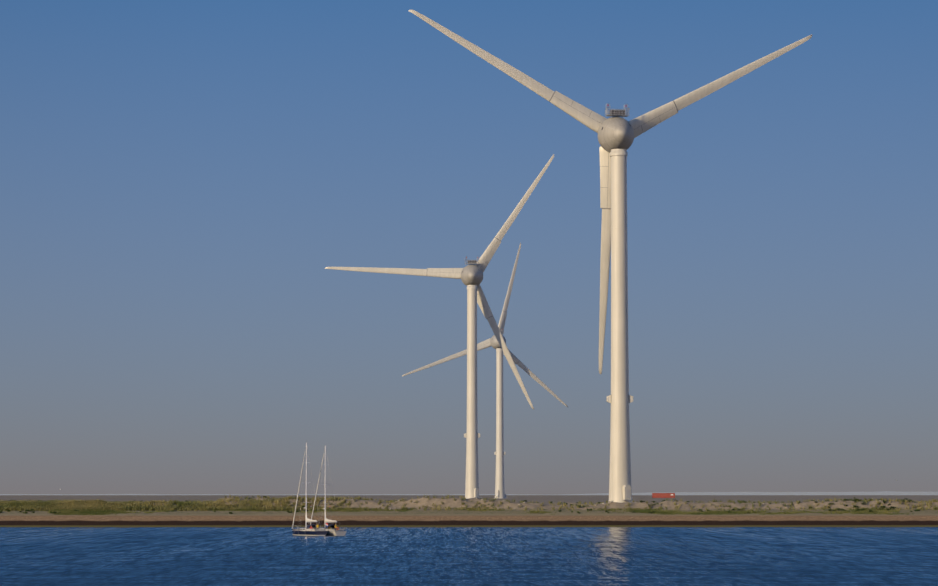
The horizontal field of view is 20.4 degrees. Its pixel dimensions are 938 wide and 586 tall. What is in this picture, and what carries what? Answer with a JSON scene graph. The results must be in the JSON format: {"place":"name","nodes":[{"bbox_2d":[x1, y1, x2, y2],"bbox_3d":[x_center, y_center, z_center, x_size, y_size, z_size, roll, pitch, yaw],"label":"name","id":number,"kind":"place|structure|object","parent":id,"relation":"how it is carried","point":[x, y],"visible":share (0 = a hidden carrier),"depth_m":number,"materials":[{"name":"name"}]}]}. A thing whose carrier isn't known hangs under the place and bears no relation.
{"place":"outdoors","nodes":[
{"label":"outdoors","id":0,"kind":"place"},
{"bbox_2d":[0,527,937,585],"bbox_3d":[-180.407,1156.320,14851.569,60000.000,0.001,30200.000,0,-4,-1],"label":"sea water","id":1,"kind":"structure","parent":0,"point":[481,556],"depth_m":350.00,"materials":[{"name":"blue liquid"}]},
{"bbox_2d":[291,440,327,535],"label":"sailboat","id":2,"kind":"object","parent":1,"relation":"on","point":[312,530],"visible":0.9,"depth_m":527.58,"materials":[{"name":"grey"}]},
{"bbox_2d":[310,446,346,535],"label":"sailboat","id":3,"kind":"object","parent":1,"relation":"on","point":[332,530],"visible":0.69,"depth_m":528.86,"materials":[{"name":"grey"}]},
{"bbox_2d":[0,495,937,526],"bbox_3d":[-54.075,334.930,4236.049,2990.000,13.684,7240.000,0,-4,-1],"label":"ground","id":4,"kind":"structure","parent":0,"point":[517,516],"depth_m":676.84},
{"bbox_2d":[325,154,553,498],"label":"wind turbine","id":5,"kind":"object","parent":4,"relation":"on","point":[470,276],"visible":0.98,"depth_m":1175.72,"materials":[{"name":"paint"}]},
{"bbox_2d":[0,496,919,513],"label":"shrubs","id":6,"kind":"object","parent":4,"relation":"on","point":[729,511],"visible":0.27,"depth_m":696.21,"materials":[{"name":"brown plant"}]},
{"bbox_2d":[0,494,937,510],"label":"marram grass","id":7,"kind":"structure","parent":4,"relation":"on","point":[35,505],"depth_m":696.10,"materials":[{"name":"plant"}]},
{"bbox_2d":[0,506,937,515],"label":"grass","id":8,"kind":"structure","parent":4,"relation":"on","point":[354,509],"depth_m":686.75,"materials":[{"name":"green plant"}]},
{"bbox_2d":[402,243,567,498],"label":"wind turbine","id":9,"kind":"object","parent":4,"relation":"on","point":[499,453],"visible":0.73,"depth_m":1682.10,"materials":[{"name":"paint"}]},
{"bbox_2d":[243,497,880,509],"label":"rubble stones","id":10,"kind":"object","parent":4,"relation":"on","point":[525,502],"visible":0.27,"depth_m":698.89,"materials":[{"name":"grey stone"}]},
{"bbox_2d":[408,10,811,502],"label":"wind turbine","id":11,"kind":"object","parent":4,"relation":"on","point":[617,134],"visible":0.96,"depth_m":721.98,"materials":[{"name":"paint"}]},
{"bbox_2d":[652,493,674,497],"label":"shipping container","id":12,"kind":"object","parent":4,"relation":"on","point":[663,495],"visible":1,"depth_m":1244.08,"materials":[{"name":"red metal"}]},
{"bbox_2d":[0,491,937,494],"bbox_3d":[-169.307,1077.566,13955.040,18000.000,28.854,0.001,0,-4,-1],"label":"hills","id":13,"kind":"structure","parent":0,"point":[806,493],"depth_m":13972.98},
{"bbox_2d":[0,0,937,494],"label":"sky","id":14,"kind":"structure","parent":0,"point":[181,181],"materials":[{"name":"blue"}]}
]}

